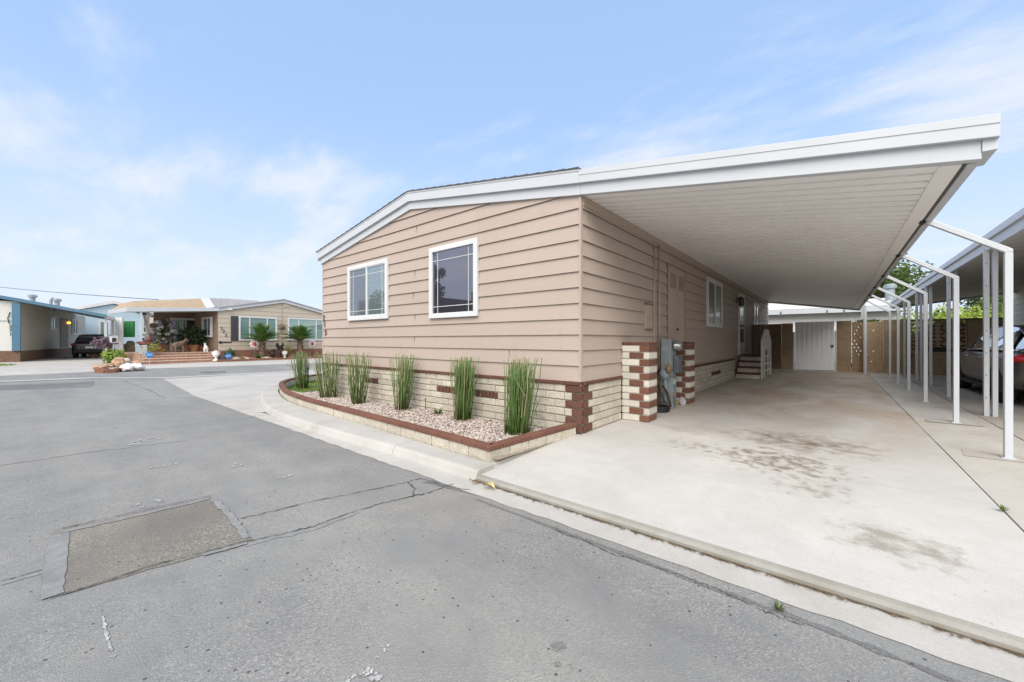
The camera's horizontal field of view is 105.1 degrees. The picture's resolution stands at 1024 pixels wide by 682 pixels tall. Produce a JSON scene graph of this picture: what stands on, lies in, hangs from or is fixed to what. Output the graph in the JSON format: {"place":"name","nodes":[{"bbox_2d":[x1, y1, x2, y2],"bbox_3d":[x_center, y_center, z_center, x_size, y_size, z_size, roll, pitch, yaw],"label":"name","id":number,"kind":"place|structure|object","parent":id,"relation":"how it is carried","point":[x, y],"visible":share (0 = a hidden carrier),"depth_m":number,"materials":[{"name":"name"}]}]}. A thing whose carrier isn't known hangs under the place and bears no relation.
{"place":"outdoors","nodes":[
{"label":"outdoors","id":0,"kind":"place"},
{"bbox_2d":[0,354,321,375],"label":"driveway","id":1,"kind":"structure","parent":0,"point":[66,364],"depth_m":19.87,"materials":[{"name":"concrete"}]},
{"bbox_2d":[0,294,114,361],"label":"manufactured home","id":2,"kind":"object","parent":1,"relation":"on","point":[31,329],"visible":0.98,"depth_m":24.09,"materials":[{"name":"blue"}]},
{"bbox_2d":[50,316,56,330],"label":"window","id":3,"kind":"structure","parent":2,"relation":"in","point":[53,325],"depth_m":27.35,"materials":[{"name":"white glass"}]},
{"bbox_2d":[59,317,67,347],"bbox_3d":[-33.983,-0.585,29.756,0.050,2.222,2.466,0,0,-40],"label":"door","id":4,"kind":"structure","parent":2,"relation":"in","point":[63,326],"depth_m":29.53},
{"bbox_2d":[72,318,77,334],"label":"window","id":5,"kind":"structure","parent":2,"relation":"in","point":[74,324],"depth_m":32.48,"materials":[{"name":"white glass"}]},
{"bbox_2d":[70,334,110,357],"bbox_3d":[-29.984,0.372,28.344,2.287,1.655,4.724,0,0,-39],"label":"parked car","id":6,"kind":"object","parent":1,"relation":"on","point":[82,346],"visible":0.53,"depth_m":26.54,"materials":[{"name":"black paint"}]},
{"bbox_2d":[89,336,117,362],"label":"shrub","id":7,"kind":"object","parent":1,"relation":"on","point":[102,342],"visible":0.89,"depth_m":20.59,"materials":[{"name":"purple plant"}]},
{"bbox_2d":[93,365,121,372],"bbox_3d":[-17.865,1.240,17.315,4.185,0.199,0.930,0,0,40],"label":"brick planter","id":8,"kind":"object","parent":1,"relation":"on","point":[102,370],"visible":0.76,"depth_m":16.00,"materials":[{"name":"brick"}]},
{"bbox_2d":[72,301,152,351],"bbox_3d":[-43.168,-1.313,41.978,12.450,5.067,9.380,0,0,34],"label":"manufactured home","id":9,"kind":"object","parent":1,"relation":"on","point":[93,325],"visible":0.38,"depth_m":37.68,"materials":[{"name":"white"}]},
{"bbox_2d":[98,320,110,334],"bbox_3d":[-38.936,-1.111,37.471,0.060,1.598,0.825,0,0,34],"label":"window","id":10,"kind":"structure","parent":9,"relation":"in","point":[100,322],"depth_m":37.38,"materials":[{"name":"white glass"}]},
{"bbox_2d":[123,321,134,336],"bbox_3d":[-26.383,-0.779,27.000,0.759,1.103,0.120,0,0,0],"label":"shade screen","id":11,"kind":"object","parent":9,"relation":"attached to","point":[128,328],"visible":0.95,"depth_m":26.94,"materials":[{"name":"green fabric"}]},
{"bbox_2d":[109,336,117,348],"bbox_3d":[-21.039,0.490,20.715,0.480,1.460,0.320,0,0,40],"label":"mailbox","id":12,"kind":"object","parent":1,"relation":"on","point":[114,339],"visible":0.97,"depth_m":20.59,"materials":[{"name":"white metal"}]},
{"bbox_2d":[100,348,127,363],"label":"shrub","id":13,"kind":"object","parent":1,"relation":"on","point":[115,353],"visible":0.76,"depth_m":20.43,"materials":[{"name":"green plant"}]},
{"bbox_2d":[111,357,125,366],"bbox_3d":[-18.273,1.063,18.254,0.507,0.595,0.614,0,0,-29],"label":"rock","id":14,"kind":"object","parent":1,"relation":"on","point":[118,361],"visible":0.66,"depth_m":18.06,"materials":[{"name":"beige stone"}]},
{"bbox_2d":[115,317,122,349],"bbox_3d":[-26.041,-0.250,26.000,0.461,2.563,0.100,0,0,0],"label":"shade screen","id":15,"kind":"object","parent":1,"relation":"on","point":[119,328],"visible":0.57,"depth_m":25.95,"materials":[{"name":"white paint"}]},
{"bbox_2d":[123,341,134,351],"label":"cactus","id":16,"kind":"object","parent":1,"relation":"on","point":[128,346],"visible":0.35,"depth_m":27.07,"materials":[{"name":"plant"}]},
{"bbox_2d":[108,298,321,364],"bbox_3d":[-22.036,-0.760,28.865,15.710,4.159,11.923,0,0,34],"label":"manufactured home","id":17,"kind":"object","parent":1,"relation":"on","point":[224,323],"visible":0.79,"depth_m":24.70,"materials":[{"name":"beige"}]},
{"bbox_2d":[135,345,146,357],"bbox_3d":[-19.745,0.733,20.864,2.000,0.975,0.050,0,0,34],"label":"porch railing","id":18,"kind":"object","parent":17,"relation":"attached to","point":[142,349],"visible":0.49,"depth_m":20.68,"materials":[{"name":"white metal"}]},
{"bbox_2d":[135,337,152,345],"bbox_3d":[-19.536,0.057,20.827,0.316,0.468,0.710,0,0,34],"label":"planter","id":19,"kind":"object","parent":18,"relation":"on","point":[148,340],"visible":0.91,"depth_m":20.85,"materials":[{"name":"red ceramic"}]},
{"bbox_2d":[143,314,151,351],"bbox_3d":[-20.014,-0.369,21.550,0.171,2.115,0.396,0,0,34],"label":"driftwood","id":20,"kind":"object","parent":17,"relation":"on","point":[146,327],"visible":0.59,"depth_m":21.47,"materials":[{"name":"wood"}]},
{"bbox_2d":[142,342,163,355],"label":"potted plant","id":21,"kind":"object","parent":17,"relation":"on","point":[152,347],"visible":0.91,"depth_m":20.76,"materials":[{"name":"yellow plant"}]},
{"bbox_2d":[138,329,171,352],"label":"potted plant","id":22,"kind":"object","parent":17,"relation":"on","point":[155,339],"visible":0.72,"depth_m":21.94,"materials":[{"name":"green plant"}]},
{"bbox_2d":[143,327,180,351],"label":"potted plant","id":23,"kind":"object","parent":17,"relation":"on","point":[164,347],"visible":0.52,"depth_m":22.74,"materials":[{"name":"plant"}]},
{"bbox_2d":[144,319,180,342],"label":"hanging decorations","id":24,"kind":"object","parent":17,"relation":"hanging from","point":[163,323],"visible":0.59,"depth_m":23.29,"materials":[{"name":"purple plant"}]},
{"bbox_2d":[170,338,188,352],"bbox_3d":[-18.767,0.283,22.175,0.334,0.870,0.986,0,0,17],"label":"animal statue","id":25,"kind":"object","parent":17,"relation":"on","point":[176,345],"visible":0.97,"depth_m":22.05,"materials":[{"name":"brown stone"}]},
{"bbox_2d":[170,318,194,350],"bbox_3d":[-21.030,-0.381,25.305,0.060,2.102,1.611,0,0,34],"label":"window","id":26,"kind":"structure","parent":17,"relation":"in","point":[181,323],"depth_m":25.12,"materials":[{"name":"grey glass"}]},
{"bbox_2d":[170,326,205,351],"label":"potted plant","id":27,"kind":"object","parent":17,"relation":"on","point":[187,347],"visible":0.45,"depth_m":24.18,"materials":[{"name":"plant"}]},
{"bbox_2d":[177,326,207,351],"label":"potted plant","id":28,"kind":"object","parent":17,"relation":"on","point":[193,348],"visible":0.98,"depth_m":23.79,"materials":[{"name":"plant"}]},
{"bbox_2d":[186,330,207,350],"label":"potted plant","id":29,"kind":"object","parent":17,"relation":"on","point":[200,348],"visible":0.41,"depth_m":24.40,"materials":[{"name":"plant"}]},
{"bbox_2d":[201,317,212,336],"bbox_3d":[-18.961,-0.826,24.384,1.400,1.246,0.115,0,0,34],"label":"window","id":30,"kind":"structure","parent":17,"relation":"in","point":[206,322],"depth_m":24.35,"materials":[{"name":"white glass"}]},
{"bbox_2d":[239,316,276,340],"bbox_3d":[-16.532,-0.768,25.596,0.060,1.548,2.280,0,0,34],"label":"window","id":31,"kind":"structure","parent":17,"relation":"in","point":[245,322],"depth_m":25.25,"materials":[{"name":"glass"}]},
{"bbox_2d":[288,318,321,339],"bbox_3d":[-14.741,-0.793,28.285,0.060,1.574,2.747,0,0,34],"label":"window","id":32,"kind":"structure","parent":17,"relation":"in","point":[314,324],"depth_m":28.48,"materials":[{"name":"glass"}]},
{"bbox_2d":[213,355,321,361],"bbox_3d":[-14.528,1.205,26.786,2.110,0.270,10.192,0,0,34],"label":"brick planter","id":33,"kind":"object","parent":1,"relation":"on","point":[260,359],"visible":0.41,"depth_m":24.27,"materials":[{"name":"red brick"}]},
{"bbox_2d":[212,350,219,360],"bbox_3d":[-16.785,0.861,22.238,0.437,0.618,0.426,0,0,40],"label":"garden urn","id":34,"kind":"object","parent":33,"relation":"on","point":[215,353],"visible":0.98,"depth_m":22.14,"materials":[{"name":"white ceramic"}]},
{"bbox_2d":[220,348,242,356],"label":"agave plant","id":35,"kind":"object","parent":33,"relation":"on","point":[231,351],"visible":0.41,"depth_m":23.18,"materials":[{"name":"green plant"}]},
{"bbox_2d":[250,340,258,357],"bbox_3d":[-16.076,0.524,24.514,0.137,1.192,0.568,0,0,34],"label":"flower stake","id":36,"kind":"object","parent":33,"relation":"on","point":[256,344],"visible":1,"depth_m":24.52,"materials":[{"name":"grey metal"}]},
{"bbox_2d":[242,322,282,356],"bbox_3d":[-15.605,0.010,24.657,2.183,2.299,2.169,0,0,40],"label":"sago palm","id":37,"kind":"object","parent":33,"relation":"on","point":[262,334],"visible":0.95,"depth_m":24.52,"materials":[{"name":"green plant"}]},
{"bbox_2d":[280,324,315,356],"bbox_3d":[-14.409,0.031,26.660,2.290,2.258,2.261,0,0,40],"label":"sago palm","id":38,"kind":"object","parent":33,"relation":"on","point":[300,334],"visible":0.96,"depth_m":26.41,"materials":[{"name":"green plant"}]},
{"bbox_2d":[164,370,322,413],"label":"corner pavement","id":39,"kind":"structure","parent":0,"point":[237,392],"depth_m":11.20,"materials":[{"name":"concrete"}]},
{"bbox_2d":[251,389,265,412],"bbox_3d":[-5.752,1.311,11.369,2.255,0.002,8.600,0,0,-1],"label":"kerb gutter","id":40,"kind":"object","parent":39,"relation":"on","point":[256,406],"visible":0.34,"depth_m":8.10,"materials":[{"name":"concrete"}]},
{"bbox_2d":[290,390,555,459],"bbox_3d":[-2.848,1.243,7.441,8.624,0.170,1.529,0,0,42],"label":"gravel","id":41,"kind":"structure","parent":39,"relation":"on","point":[427,415],"depth_m":6.03,"materials":[{"name":"beige gravel"}]},
{"bbox_2d":[286,344,310,389],"bbox_3d":[-5.553,0.699,10.362,0.600,1.258,0.625,0,0,40],"label":"horsetail plant","id":42,"kind":"object","parent":41,"relation":"on","point":[302,369],"visible":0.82,"depth_m":10.32,"materials":[{"name":"green plant"}]},
{"bbox_2d":[287,380,322,392],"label":"grass","id":43,"kind":"structure","parent":41,"relation":"on","point":[311,385],"depth_m":10.32,"materials":[{"name":"green plant"}]},
{"bbox_2d":[311,342,343,397],"bbox_3d":[-4.110,0.609,8.799,0.714,1.372,0.636,0,0,-17],"label":"horsetail plant","id":44,"kind":"object","parent":41,"relation":"on","point":[326,367],"visible":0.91,"depth_m":8.71,"materials":[{"name":"green plant"}]},
{"bbox_2d":[343,349,375,404],"bbox_3d":[-3.018,0.624,7.768,0.574,1.300,0.570,0,0,40],"label":"horsetail plant","id":45,"kind":"object","parent":41,"relation":"on","point":[356,395],"visible":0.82,"depth_m":7.68,"materials":[{"name":"green plant"}]},
{"bbox_2d":[389,342,417,411],"bbox_3d":[-1.952,0.638,7.044,0.491,1.246,0.473,0,0,40],"label":"horsetail plant","id":46,"kind":"object","parent":41,"relation":"on","point":[403,382],"visible":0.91,"depth_m":6.98,"materials":[{"name":"green plant"}]},
{"bbox_2d":[279,373,576,462],"bbox_3d":[-3.319,1.149,9.030,3.785,0.182,11.936,0,0,-27],"label":"planter edging","id":47,"kind":"object","parent":41,"relation":"on","point":[483,451],"visible":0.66,"depth_m":4.73,"materials":[{"name":"brown brick"}]},
{"bbox_2d":[448,345,480,420],"bbox_3d":[-0.754,0.630,6.034,0.483,1.228,0.521,0,0,40],"label":"horsetail plant","id":48,"kind":"object","parent":41,"relation":"on","point":[464,396],"visible":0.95,"depth_m":5.94,"materials":[{"name":"green plant"}]},
{"bbox_2d":[500,337,541,435],"bbox_3d":[0.071,0.578,5.089,0.601,1.290,0.562,0,0,15],"label":"horsetail plant","id":49,"kind":"object","parent":41,"relation":"on","point":[518,410],"visible":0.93,"depth_m":4.99,"materials":[{"name":"green plant"}]},
{"bbox_2d":[0,363,1011,681],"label":"street","id":50,"kind":"structure","parent":0,"point":[444,585],"depth_m":2.10,"materials":[{"name":"grey asphalt"}]},
{"bbox_2d":[0,371,225,389],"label":"old street patch","id":51,"kind":"object","parent":50,"relation":"on","point":[48,385],"visible":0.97,"depth_m":11.47,"materials":[{"name":"grey asphalt"}]},
{"bbox_2d":[119,363,134,370],"bbox_3d":[-16.460,1.139,16.797,0.691,0.385,0.530,0,0,40],"label":"rock","id":52,"kind":"object","parent":50,"relation":"on","point":[126,367],"visible":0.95,"depth_m":16.59,"materials":[{"name":"white stone"}]},
{"bbox_2d":[133,363,145,370],"bbox_3d":[-16.289,1.152,17.028,0.692,0.357,0.526,0,0,10],"label":"rock","id":53,"kind":"object","parent":50,"relation":"on","point":[139,367],"visible":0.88,"depth_m":16.95,"materials":[{"name":"white stone"}]},
{"bbox_2d":[48,497,253,597],"bbox_3d":[-2.454,1.316,2.646,1.230,0.001,0.907,0,0,40],"label":"street patch","id":54,"kind":"object","parent":50,"relation":"on","point":[100,553],"visible":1,"depth_m":2.57,"materials":[{"name":"grey asphalt"}]},
{"bbox_2d":[41,532,68,599],"bbox_3d":[-2.715,1.312,2.334,0.961,0.001,0.096,0,0,43],"label":"patch edge seal","id":55,"kind":"object","parent":54,"relation":"on","point":[54,570],"visible":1,"depth_m":2.29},
{"bbox_2d":[60,498,249,555],"bbox_3d":[-2.382,1.312,2.651,1.193,0.001,0.857,0,0,40],"label":"patch seam seal","id":56,"kind":"object","parent":54,"relation":"on","point":[236,523],"visible":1,"depth_m":2.86,"materials":[{"name":"grey asphalt"}]},
{"bbox_2d":[0,369,321,381],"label":"valley gutter","id":57,"kind":"object","parent":50,"relation":"on","point":[160,377],"visible":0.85,"depth_m":14.25,"materials":[{"name":"concrete"}]},
{"bbox_2d":[0,440,359,584],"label":"sealed seam","id":58,"kind":"object","parent":50,"relation":"on","point":[321,525],"visible":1,"depth_m":2.75,"materials":[{"name":"grey asphalt"}]},
{"bbox_2d":[102,419,389,681],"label":"worn paint mark","id":59,"kind":"object","parent":50,"relation":"on","point":[371,678],"visible":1,"depth_m":1.69,"materials":[{"name":"grey paint"}]},
{"bbox_2d":[259,380,493,481],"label":"kerb","id":60,"kind":"structure","parent":50,"relation":"on","point":[273,402],"depth_m":4.98,"materials":[{"name":"concrete"}]},
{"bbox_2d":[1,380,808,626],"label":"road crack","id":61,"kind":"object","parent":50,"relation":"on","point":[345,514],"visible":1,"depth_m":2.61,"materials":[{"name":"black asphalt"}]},
{"bbox_2d":[550,642,566,665],"bbox_3d":[0.203,1.317,1.651,0.070,0.001,0.128,0,0,-5],"label":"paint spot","id":62,"kind":"object","parent":50,"relation":"on","point":[556,646],"visible":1,"depth_m":1.69,"materials":[{"name":"white paint"}]},
{"bbox_2d":[190,394,1023,681],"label":"gutter","id":63,"kind":"object","parent":50,"relation":"on","point":[983,657],"visible":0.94,"depth_m":2.13,"materials":[{"name":"concrete"}]},
{"bbox_2d":[472,480,1023,656],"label":"gutter dirt","id":64,"kind":"structure","parent":63,"relation":"on","point":[1015,652],"depth_m":2.10,"materials":[{"name":"brown soil"}]},
{"bbox_2d":[424,479,961,681],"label":"damp edge patch","id":65,"kind":"object","parent":50,"relation":"on","point":[871,647],"visible":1,"depth_m":1.97,"materials":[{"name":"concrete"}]},
{"bbox_2d":[476,475,1023,653],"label":"driveway lip","id":66,"kind":"object","parent":50,"relation":"on","point":[968,629],"visible":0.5,"depth_m":2.12,"materials":[{"name":"beige concrete"}]},
{"bbox_2d":[773,599,785,610],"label":"weed","id":67,"kind":"object","parent":50,"relation":"on","point":[777,607],"visible":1,"depth_m":1.92,"materials":[{"name":"green plant"}]},
{"bbox_2d":[0,0,1023,326],"label":"sky","id":68,"kind":"structure","parent":0,"point":[150,149],"materials":[{"name":"blue"}]},
{"bbox_2d":[481,369,1023,637],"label":"driveway","id":69,"kind":"structure","parent":0,"point":[862,480],"depth_m":3.30,"materials":[{"name":"concrete"}]},
{"bbox_2d":[622,342,656,422],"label":"brick pillar","id":70,"kind":"structure","parent":69,"relation":"on","point":[639,381],"depth_m":5.93,"materials":[{"name":"white brick"}]},
{"bbox_2d":[656,383,669,412],"bbox_3d":[2.529,0.963,6.754,0.370,0.496,0.345,0,0,40],"label":"garden hose","id":71,"kind":"object","parent":69,"relation":"on","point":[661,408],"visible":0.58,"depth_m":6.64,"materials":[{"name":"black rubber"}]},
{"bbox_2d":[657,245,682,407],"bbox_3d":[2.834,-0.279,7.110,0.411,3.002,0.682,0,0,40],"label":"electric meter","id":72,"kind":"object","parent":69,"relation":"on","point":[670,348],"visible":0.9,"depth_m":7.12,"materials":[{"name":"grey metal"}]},
{"bbox_2d":[665,363,672,373],"bbox_3d":[2.766,0.488,6.923,0.134,0.208,0.107,0,0,-30],"label":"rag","id":73,"kind":"object","parent":72,"relation":"on","point":[668,369],"visible":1,"depth_m":6.89,"materials":[{"name":"beige fabric"}]},
{"bbox_2d":[676,342,694,403],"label":"brick pillar","id":74,"kind":"structure","parent":69,"relation":"on","point":[685,387],"depth_m":7.57,"materials":[{"name":"brown brick"}]},
{"bbox_2d":[735,354,766,378],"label":"entry steps","id":75,"kind":"structure","parent":69,"relation":"on","point":[746,369],"depth_m":12.95,"materials":[{"name":"brown brick"}]},
{"bbox_2d":[751,324,770,371],"bbox_3d":[9.666,0.300,15.216,0.640,1.840,0.080,0,0,40],"label":"wooden screen","id":76,"kind":"object","parent":69,"relation":"on","point":[756,333],"visible":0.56,"depth_m":15.26,"materials":[{"name":"brown wood"}]},
{"bbox_2d":[761,329,770,378],"bbox_3d":[8.660,0.420,13.351,0.040,1.600,2.280,0,0,40],"label":"stair screen","id":77,"kind":"object","parent":69,"relation":"on","point":[766,341],"visible":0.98,"depth_m":13.22,"materials":[{"name":"grey wood"}]},
{"bbox_2d":[771,324,780,368],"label":"brown wall","id":78,"kind":"structure","parent":69,"relation":"on","point":[775,346],"depth_m":16.87,"materials":[{"name":"brown wood"}]},
{"bbox_2d":[781,323,792,369],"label":"block wall","id":79,"kind":"structure","parent":69,"relation":"on","point":[786,345],"depth_m":16.60,"materials":[{"name":"brown concrete"}]},
{"bbox_2d":[793,321,835,370],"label":"gate","id":80,"kind":"structure","parent":69,"relation":"on","point":[820,345],"depth_m":15.99,"materials":[{"name":"white metal"}]},
{"bbox_2d":[836,321,851,371],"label":"block wall","id":81,"kind":"structure","parent":69,"relation":"on","point":[844,346],"depth_m":15.41,"materials":[{"name":"brown concrete"}]},
{"bbox_2d":[867,372,1023,531],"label":"concrete strip","id":82,"kind":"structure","parent":0,"point":[997,482],"depth_m":4.75,"materials":[{"name":"concrete"}]},
{"bbox_2d":[579,113,1017,459],"bbox_3d":[8.133,-0.474,10.778,4.020,3.428,18.141,0,0,40],"label":"carport","id":83,"kind":"object","parent":82,"relation":"on","point":[843,221],"visible":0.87,"depth_m":4.58,"materials":[{"name":"white metal"}]},
{"bbox_2d":[852,321,883,372],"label":"pierced wall","id":84,"kind":"structure","parent":82,"relation":"on","point":[875,340],"depth_m":14.95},
{"bbox_2d":[903,399,1023,462],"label":"post base patch","id":85,"kind":"object","parent":82,"relation":"on","point":[981,454],"visible":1,"depth_m":4.26,"materials":[{"name":"grey concrete"}]},
{"bbox_2d":[900,374,1023,440],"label":"neighbour driveway","id":86,"kind":"structure","parent":0,"point":[971,399],"depth_m":7.84,"materials":[{"name":"concrete"}]},
{"bbox_2d":[884,319,906,373],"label":"block wall","id":87,"kind":"structure","parent":86,"relation":"on","point":[893,346],"depth_m":14.51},
{"bbox_2d":[890,207,1023,416],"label":"carport","id":88,"kind":"object","parent":86,"relation":"on","point":[977,268],"visible":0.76,"depth_m":7.98,"materials":[{"name":"white metal"}]},
{"bbox_2d":[911,317,1002,375],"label":"breeze block wall","id":89,"kind":"structure","parent":86,"relation":"on","point":[973,328],"depth_m":13.73,"materials":[{"name":"concrete"}]},
{"bbox_2d":[918,347,952,351],"bbox_3d":[15.067,0.320,13.868,0.950,0.160,0.250,0,0,40],"label":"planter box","id":90,"kind":"object","parent":89,"relation":"on","point":[938,349],"visible":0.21,"depth_m":13.78,"materials":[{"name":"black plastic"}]},
{"bbox_2d":[951,325,1023,402],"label":"parked car","id":91,"kind":"object","parent":86,"relation":"on","point":[970,367],"visible":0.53,"depth_m":8.11,"materials":[{"name":"grey paint"}]},
{"bbox_2d":[1013,289,1023,324],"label":"manufactured home","id":92,"kind":"object","parent":86,"relation":"on","point":[1018,308],"visible":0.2,"depth_m":15.01,"materials":[{"name":"beige"}]},
{"bbox_3d":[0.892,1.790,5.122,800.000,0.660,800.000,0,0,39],"label":"ground","id":93,"kind":"structure","parent":0,"visible":0},
{"bbox_2d":[2,287,158,299],"bbox_3d":[-44.453,-2.947,34.712,41.891,8.935,0.325,0,0,21],"label":"power line","id":94,"kind":"object","parent":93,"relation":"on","point":[84,294],"visible":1,"depth_m":30.67,"materials":[{"name":"black paint"}]},
{"bbox_2d":[316,167,768,434],"bbox_3d":[4.022,-0.664,14.520,7.595,4.259,18.715,0,0,40],"label":"manufactured home","id":95,"kind":"object","parent":93,"relation":"on","point":[558,269],"visible":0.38,"depth_m":6.48,"materials":[{"name":"beige"}]},
{"bbox_2d":[347,258,388,320],"bbox_3d":[-3.089,-1.045,8.350,1.570,1.210,0.050,0,0,39],"label":"window","id":96,"kind":"structure","parent":95,"relation":"in","point":[367,283],"depth_m":8.31,"materials":[{"name":"glass"}]},
{"bbox_2d":[429,237,478,318],"bbox_3d":[-1.010,-1.015,6.636,1.200,1.250,0.050,0,0,39],"label":"window","id":97,"kind":"structure","parent":95,"relation":"in","point":[453,267],"depth_m":6.60,"materials":[{"name":"glass"}]},
{"bbox_2d":[666,262,684,341],"bbox_3d":[3.447,-0.485,8.155,0.085,2.130,1.210,0,0,39],"label":"utility door","id":98,"kind":"structure","parent":95,"relation":"in","point":[675,316],"depth_m":8.08,"materials":[{"name":"beige"}]},
{"bbox_2d":[706,276,722,327],"bbox_3d":[5.531,-1.000,10.687,0.050,1.280,1.710,0,0,39],"label":"window","id":99,"kind":"structure","parent":95,"relation":"in","point":[714,289],"depth_m":10.63,"materials":[{"name":"glass"}]},
{"bbox_2d":[738,293,744,354],"bbox_3d":[8.068,-0.565,13.741,0.110,2.110,1.070,0,0,39],"label":"entry door","id":100,"kind":"structure","parent":95,"relation":"in","point":[741,310],"depth_m":13.70,"materials":[{"name":"white paint"}]},
{"bbox_2d":[753,303,759,324],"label":"window","id":101,"kind":"structure","parent":95,"relation":"in","point":[756,308],"depth_m":16.31,"materials":[{"name":"white glass"}]},
{"bbox_2d":[768,284,906,361],"bbox_3d":[18.776,-0.950,26.032,9.800,4.340,10.180,0,0,40],"label":"manufactured home","id":102,"kind":"object","parent":93,"relation":"on","point":[781,313],"visible":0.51,"depth_m":21.52,"materials":[{"name":"white"}]},
{"bbox_2d":[869,253,933,311],"bbox_3d":[38.360,-4.581,41.600,9.254,12.016,9.319,0,0,21],"label":"tree","id":103,"kind":"object","parent":93,"relation":"on","point":[903,275],"visible":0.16,"depth_m":38.72,"materials":[{"name":"green plant"}]},
{"bbox_2d":[901,309,918,340],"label":"bush","id":104,"kind":"object","parent":93,"relation":"on","point":[913,315],"visible":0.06,"depth_m":21.23,"materials":[{"name":"green plant"}]},
{"bbox_2d":[912,321,964,350],"bbox_3d":[15.777,0.304,14.179,2.484,2.172,1.024,0,0,40],"label":"hedge","id":105,"kind":"object","parent":93,"relation":"on","point":[941,336],"visible":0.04,"depth_m":14.10,"materials":[{"name":"green plant"}]},
{"bbox_2d":[918,302,971,323],"bbox_3d":[23.603,-0.419,21.482,2.475,3.414,2.463,0,0,40],"label":"bush","id":106,"kind":"object","parent":93,"relation":"on","point":[942,314],"visible":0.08,"depth_m":21.38,"materials":[{"name":"green plant"}]},
{"bbox_2d":[951,305,982,321],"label":"bush","id":107,"kind":"object","parent":93,"relation":"on","point":[971,312],"visible":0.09,"depth_m":21.37,"materials":[{"name":"green plant"}]},
{"bbox_2d":[932,295,1014,322],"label":"tree","id":108,"kind":"object","parent":93,"relation":"on","point":[974,301],"visible":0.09,"depth_m":43.46,"materials":[{"name":"green plant"}]},
{"bbox_2d":[966,304,1002,317],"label":"bush","id":109,"kind":"object","parent":93,"relation":"on","point":[979,307],"visible":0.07,"depth_m":21.50,"materials":[{"name":"green plant"}]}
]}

